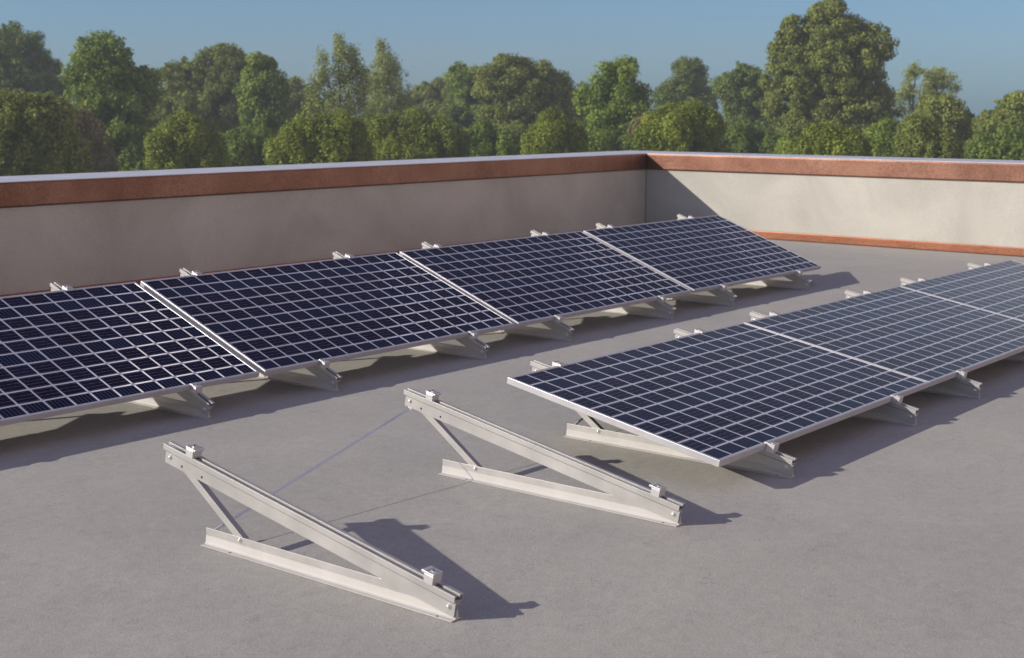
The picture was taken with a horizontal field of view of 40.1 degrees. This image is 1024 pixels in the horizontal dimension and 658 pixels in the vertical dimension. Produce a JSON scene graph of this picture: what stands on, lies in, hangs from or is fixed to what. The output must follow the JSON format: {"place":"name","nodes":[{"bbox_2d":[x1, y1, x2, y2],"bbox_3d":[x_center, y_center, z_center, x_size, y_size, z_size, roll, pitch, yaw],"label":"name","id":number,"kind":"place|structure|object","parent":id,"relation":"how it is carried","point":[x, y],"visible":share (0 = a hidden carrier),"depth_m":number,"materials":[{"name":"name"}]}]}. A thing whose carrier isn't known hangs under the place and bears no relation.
{"place":"outdoors","nodes":[
{"label":"outdoors","id":0,"kind":"place"},
{"bbox_2d":[362,108,384,140],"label":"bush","id":1,"kind":"object","parent":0,"point":[367,117],"visible":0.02,"depth_m":61.87,"materials":[{"name":"green plant"}]},
{"bbox_2d":[0,0,1023,121],"label":"sky","id":2,"kind":"structure","parent":0,"point":[981,41],"materials":[{"name":"blue"}]},
{"bbox_2d":[509,122,528,138],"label":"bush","id":3,"kind":"object","parent":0,"point":[520,129],"visible":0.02,"depth_m":64.26,"materials":[{"name":"green plant"}]},
{"bbox_2d":[625,113,647,138],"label":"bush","id":4,"kind":"object","parent":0,"point":[634,125],"visible":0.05,"depth_m":58.89,"materials":[{"name":"plant"}]},
{"label":"ground","id":5,"kind":"structure","parent":0,"visible":0},
{"bbox_2d":[0,20,71,99],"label":"lime tree","id":6,"kind":"object","parent":5,"relation":"on","point":[37,71],"visible":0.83,"depth_m":82.53,"materials":[{"name":"green plant"}]},
{"bbox_2d":[0,86,93,175],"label":"bush","id":7,"kind":"object","parent":5,"relation":"on","point":[39,135],"visible":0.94,"depth_m":46.29,"materials":[{"name":"green plant"}]},
{"bbox_2d":[73,104,119,172],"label":"bush","id":8,"kind":"object","parent":5,"relation":"on","point":[92,133],"visible":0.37,"depth_m":56.64,"materials":[{"name":"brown plant"}]},
{"bbox_2d":[58,29,164,171],"bbox_3d":[-17.838,-7.904,62.792,4.783,10.992,4.802,7,12,38],"label":"lime tree","id":9,"kind":"object","parent":5,"relation":"on","point":[118,82],"visible":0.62,"depth_m":61.43,"materials":[{"name":"green plant"}]},
{"bbox_2d":[115,116,163,170],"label":"bush","id":10,"kind":"object","parent":5,"relation":"on","point":[131,153],"visible":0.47,"depth_m":60.92,"materials":[{"name":"green plant"}]},
{"bbox_2d":[142,107,230,169],"bbox_3d":[-12.125,-4.526,52.681,3.279,7.507,2.217,-2,9,-14],"label":"bush","id":11,"kind":"object","parent":5,"relation":"on","point":[184,140],"visible":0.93,"depth_m":51.65,"materials":[{"name":"green plant"}]},
{"bbox_2d":[149,42,248,126],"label":"broadleaf tree","id":12,"kind":"object","parent":5,"relation":"on","point":[205,80],"visible":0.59,"depth_m":79.86,"materials":[{"name":"green plant"}]},
{"bbox_2d":[218,122,279,166],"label":"bush","id":13,"kind":"object","parent":5,"relation":"on","point":[245,146],"visible":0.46,"depth_m":59.73,"materials":[{"name":"green plant"}]},
{"bbox_2d":[231,51,293,133],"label":"maple tree","id":14,"kind":"object","parent":5,"relation":"on","point":[262,87],"visible":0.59,"depth_m":71.25,"materials":[{"name":"green plant"}]},
{"bbox_2d":[279,109,318,128],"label":"dark tree","id":15,"kind":"object","parent":5,"relation":"on","point":[293,114],"visible":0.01,"depth_m":84.00,"materials":[{"name":"green plant"}]},
{"bbox_2d":[286,75,321,117],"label":"oak tree","id":16,"kind":"object","parent":5,"relation":"on","point":[297,95],"visible":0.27,"depth_m":93.13,"materials":[{"name":"green plant"}]},
{"bbox_2d":[261,106,376,164],"bbox_3d":[-6.572,-4.091,49.793,3.500,7.569,3.779,7,12,38],"label":"bush","id":17,"kind":"object","parent":5,"relation":"on","point":[342,136],"visible":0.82,"depth_m":48.58,"materials":[{"name":"green plant"}]},
{"bbox_2d":[302,29,373,121],"bbox_3d":[-7.990,-8.265,64.942,3.322,11.040,2.277,-1,9,-7],"label":"birch tree","id":18,"kind":"object","parent":5,"relation":"on","point":[329,103],"visible":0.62,"depth_m":64.39,"materials":[{"name":"green plant"}]},
{"bbox_2d":[361,36,415,117],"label":"birch tree","id":19,"kind":"object","parent":5,"relation":"on","point":[383,77],"visible":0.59,"depth_m":75.06,"materials":[{"name":"green plant"}]},
{"bbox_2d":[367,105,472,160],"bbox_3d":[-4.028,-5.025,55.563,3.778,7.598,4.078,7,12,38],"label":"bush","id":20,"kind":"object","parent":5,"relation":"on","point":[415,135],"visible":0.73,"depth_m":54.83,"materials":[{"name":"green plant"}]},
{"bbox_2d":[408,76,455,118],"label":"oak tree","id":21,"kind":"object","parent":5,"relation":"on","point":[429,98],"visible":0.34,"depth_m":95.67,"materials":[{"name":"green plant"}]},
{"bbox_2d":[435,102,482,130],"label":"dark tree","id":22,"kind":"object","parent":5,"relation":"on","point":[460,115],"visible":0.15,"depth_m":84.23,"materials":[{"name":"green plant"}]},
{"bbox_2d":[441,60,490,111],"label":"maple tree","id":23,"kind":"object","parent":5,"relation":"on","point":[459,76],"visible":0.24,"depth_m":86.03,"materials":[{"name":"green plant"}]},
{"bbox_2d":[464,116,522,156],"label":"bush","id":24,"kind":"object","parent":5,"relation":"on","point":[486,139],"visible":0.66,"depth_m":59.01,"materials":[{"name":"green plant"}]},
{"bbox_2d":[0,239,1023,657],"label":"roof","id":25,"kind":"structure","parent":5,"relation":"on","point":[854,537],"depth_m":4.64,"materials":[{"name":"grey concrete"}]},
{"bbox_2d":[50,282,214,418],"bbox_3d":[-1.800,0.083,6.561,1.198,0.516,0.048,7,12,38],"label":"mounting triangle","id":26,"kind":"object","parent":25,"relation":"on","point":[198,403],"visible":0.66,"depth_m":6.33,"materials":[{"name":"metal"}]},
{"bbox_2d":[0,282,259,425],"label":"solar panel","id":27,"kind":"object","parent":26,"relation":"attached to","point":[72,351],"visible":1,"depth_m":6.36,"materials":[{"name":"blue glass"}]},
{"bbox_2d":[179,268,341,390],"bbox_3d":[-1.306,-0.012,7.161,1.198,0.516,0.048,7,12,38],"label":"mounting triangle","id":28,"kind":"object","parent":25,"relation":"on","point":[325,377],"visible":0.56,"depth_m":6.93,"materials":[{"name":"metal"}]},
{"bbox_2d":[140,252,514,375],"bbox_3d":[-0.938,-0.126,7.585,1.000,0.027,1.868,31,26,32],"label":"solar panel","id":29,"kind":"object","parent":28,"relation":"on","point":[268,320],"visible":1,"depth_m":7.45,"materials":[{"name":"blue glass"}]},
{"bbox_2d":[163,441,462,621],"bbox_3d":[-0.630,0.571,4.154,1.249,0.312,0.048,7,12,38],"label":"mounting triangle","id":30,"kind":"object","parent":25,"relation":"on","point":[400,583],"visible":1,"depth_m":4.12,"materials":[{"name":"metal"}]},
{"bbox_2d":[0,150,646,296],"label":"parapet wall","id":31,"kind":"structure","parent":25,"relation":"on","point":[78,230],"depth_m":11.58,"materials":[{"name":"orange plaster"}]},
{"bbox_2d":[332,251,489,359],"bbox_3d":[-0.599,-0.148,8.021,1.198,0.516,0.048,7,12,38],"label":"mounting triangle","id":32,"kind":"object","parent":25,"relation":"on","point":[474,347],"visible":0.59,"depth_m":7.79,"materials":[{"name":"metal"}]},
{"bbox_2d":[421,241,574,340],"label":"mounting triangle","id":33,"kind":"object","parent":25,"relation":"on","point":[559,329],"visible":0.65,"depth_m":8.39,"materials":[{"name":"metal"}]},
{"bbox_2d":[399,231,691,326],"bbox_3d":[0.261,-0.357,9.043,1.000,0.027,1.868,31,26,32],"label":"solar panel","id":34,"kind":"object","parent":33,"relation":"on","point":[522,281],"visible":1,"depth_m":8.93,"materials":[{"name":"blue glass"}]},
{"bbox_2d":[403,388,684,526],"bbox_3d":[0.076,0.435,5.013,1.249,0.312,0.048,7,12,38],"label":"mounting triangle","id":35,"kind":"object","parent":25,"relation":"on","point":[630,498],"visible":1,"depth_m":4.99,"materials":[{"name":"metal"}]},
{"bbox_2d":[215,407,411,529],"bbox_3d":[-0.662,0.464,4.895,0.016,0.201,1.123,5,10,29],"label":"brace rod","id":36,"kind":"object","parent":35,"relation":"attached to","point":[318,465],"visible":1,"depth_m":4.92,"materials":[{"name":"metal"}]},
{"bbox_2d":[530,230,676,318],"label":"mounting triangle","id":37,"kind":"object","parent":25,"relation":"on","point":[663,309],"visible":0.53,"depth_m":9.25,"materials":[{"name":"metal"}]},
{"bbox_2d":[530,360,796,478],"bbox_3d":[0.570,0.340,5.613,1.249,0.312,0.048,7,12,38],"label":"mounting triangle","id":38,"kind":"object","parent":25,"relation":"on","point":[771,459],"visible":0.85,"depth_m":5.62,"materials":[{"name":"metal"}]},
{"bbox_2d":[507,322,928,466],"bbox_3d":[0.951,0.232,6.039,1.000,0.027,1.868,20,19,36],"label":"solar panel","id":39,"kind":"object","parent":38,"relation":"attached to","point":[720,397],"visible":1,"depth_m":5.87,"materials":[{"name":"blue glass"}]},
{"bbox_2d":[596,223,736,305],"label":"mounting triangle","id":40,"kind":"object","parent":25,"relation":"on","point":[723,296],"visible":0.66,"depth_m":9.85,"materials":[{"name":"metal"}]},
{"bbox_2d":[583,215,820,292],"bbox_3d":[1.460,-0.588,10.501,1.000,0.027,1.868,31,26,32],"label":"solar panel","id":41,"kind":"object","parent":40,"relation":"on","point":[699,254],"visible":1,"depth_m":10.40,"materials":[{"name":"blue glass"}]},
{"bbox_2d":[677,214,811,289],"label":"mounting triangle","id":42,"kind":"object","parent":25,"relation":"on","point":[799,281],"visible":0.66,"depth_m":10.70,"materials":[{"name":"metal"}]},
{"bbox_2d":[673,328,918,425],"bbox_3d":[1.279,0.203,6.475,1.249,0.312,0.048,7,12,38],"label":"mounting triangle","id":43,"kind":"object","parent":25,"relation":"on","point":[896,410],"visible":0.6,"depth_m":6.17,"materials":[{"name":"metal"}]},
{"bbox_2d":[631,150,1023,256],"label":"parapet wall","id":44,"kind":"structure","parent":25,"relation":"on","point":[960,205],"depth_m":14.00,"materials":[{"name":"off-white plaster render"},{"name":"copper"}]},
{"bbox_2d":[749,311,982,398],"bbox_3d":[1.744,0.113,7.041,1.249,0.312,0.048,7,12,38],"label":"mounting triangle","id":45,"kind":"object","parent":25,"relation":"on","point":[960,385],"visible":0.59,"depth_m":6.73,"materials":[{"name":"metal"}]},
{"bbox_2d":[744,286,1023,386],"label":"solar panel","id":46,"kind":"object","parent":45,"relation":"attached to","point":[932,340],"visible":0.93,"depth_m":7.33,"materials":[{"name":"blue glass"}]},
{"bbox_2d":[900,277,927,284],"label":"mounting triangle","id":47,"kind":"object","parent":25,"relation":"on","point":[905,280],"visible":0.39,"depth_m":8.83,"materials":[{"name":"metal"}]},
{"bbox_2d":[901,260,1023,320],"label":"solar panel","id":48,"kind":"object","parent":47,"relation":"on","point":[997,288],"visible":0.89,"depth_m":8.74,"materials":[{"name":"blue glass"}]},
{"bbox_2d":[844,290,1023,361],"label":"mounting triangle","id":49,"kind":"object","parent":25,"relation":"on","point":[1015,357],"visible":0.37,"depth_m":7.70,"materials":[{"name":"metal"}]},
{"bbox_2d":[967,262,992,269],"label":"mounting triangle","id":50,"kind":"object","parent":25,"relation":"on","point":[971,265],"visible":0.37,"depth_m":9.68,"materials":[{"name":"metal"}]},
{"bbox_2d":[471,53,577,131],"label":"broadleaf tree","id":51,"kind":"object","parent":5,"relation":"on","point":[516,89],"visible":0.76,"depth_m":72.11,"materials":[{"name":"green plant"}]},
{"bbox_2d":[519,104,588,154],"bbox_3d":[1.459,-4.462,51.948,2.529,7.632,2.243,7,12,38],"label":"bush","id":52,"kind":"object","parent":5,"relation":"on","point":[552,131],"visible":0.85,"depth_m":51.08,"materials":[{"name":"green plant"}]},
{"bbox_2d":[569,88,588,127],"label":"dark tree","id":53,"kind":"object","parent":5,"relation":"on","point":[579,117],"visible":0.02,"depth_m":83.49,"materials":[{"name":"green plant"}]},
{"bbox_2d":[585,127,633,151],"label":"bush","id":54,"kind":"object","parent":5,"relation":"on","point":[601,141],"visible":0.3,"depth_m":56.88,"materials":[{"name":"green plant"}]},
{"bbox_2d":[570,54,653,138],"bbox_3d":[4.539,-7.002,60.974,4.534,9.824,3.980,7,12,38],"label":"lime tree","id":55,"kind":"object","parent":5,"relation":"on","point":[614,98],"visible":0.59,"depth_m":60.05,"materials":[{"name":"green plant"}]},
{"bbox_2d":[631,96,734,152],"bbox_3d":[6.270,-4.554,51.612,3.222,7.937,3.296,7,12,38],"label":"bush","id":56,"kind":"object","parent":5,"relation":"on","point":[688,125],"visible":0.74,"depth_m":50.56,"materials":[{"name":"green plant"}]},
{"bbox_2d":[650,55,719,111],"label":"lime tree","id":57,"kind":"object","parent":5,"relation":"on","point":[684,83],"visible":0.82,"depth_m":89.17,"materials":[{"name":"green plant"}]},
{"bbox_2d":[708,61,776,132],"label":"elm tree","id":58,"kind":"object","parent":5,"relation":"on","point":[739,91],"visible":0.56,"depth_m":79.10,"materials":[{"name":"green plant"}]},
{"bbox_2d":[718,117,782,153],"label":"bush","id":59,"kind":"object","parent":5,"relation":"on","point":[740,136],"visible":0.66,"depth_m":60.08,"materials":[{"name":"green plant"}]},
{"bbox_2d":[784,119,871,156],"bbox_3d":[10.483,-3.420,46.945,2.852,7.163,1.633,3,9,17],"label":"bush","id":60,"kind":"object","parent":5,"relation":"on","point":[824,138],"visible":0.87,"depth_m":46.04,"materials":[{"name":"green plant"}]},
{"bbox_2d":[756,0,908,135],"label":"oak tree","id":61,"kind":"object","parent":5,"relation":"on","point":[835,59],"visible":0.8,"depth_m":66.37,"materials":[{"name":"green plant"}]},
{"bbox_2d":[774,114,898,156],"bbox_3d":[12.914,-4.765,55.109,5.163,7.294,2.259,1,9,6],"label":"bush","id":62,"kind":"object","parent":5,"relation":"on","point":[880,136],"visible":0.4,"depth_m":54.25,"materials":[{"name":"green plant"}]},
{"bbox_2d":[893,60,962,114],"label":"ash tree","id":63,"kind":"object","parent":5,"relation":"on","point":[937,79],"visible":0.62,"depth_m":79.08,"materials":[{"name":"green plant"}]},
{"bbox_2d":[892,109,966,158],"bbox_3d":[14.102,-3.731,47.913,2.430,7.492,2.011,7,12,38],"label":"bush","id":64,"kind":"object","parent":5,"relation":"on","point":[920,135],"visible":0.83,"depth_m":47.23,"materials":[{"name":"green plant"}]},
{"bbox_2d":[900,89,974,147],"bbox_3d":[19.221,-6.591,63.139,4.020,8.354,3.319,7,12,38],"label":"hawthorn tree","id":65,"kind":"object","parent":5,"relation":"on","point":[950,115],"visible":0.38,"depth_m":61.56,"materials":[{"name":"green plant"}]},
{"bbox_2d":[963,123,1023,159],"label":"bush","id":66,"kind":"object","parent":5,"relation":"on","point":[1005,143],"visible":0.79,"depth_m":55.75,"materials":[{"name":"green plant"}]},
{"bbox_2d":[971,90,1023,138],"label":"broadleaf tree","id":67,"kind":"object","parent":5,"relation":"on","point":[1009,109],"visible":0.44,"depth_m":57.36,"materials":[{"name":"green plant"}]}
]}

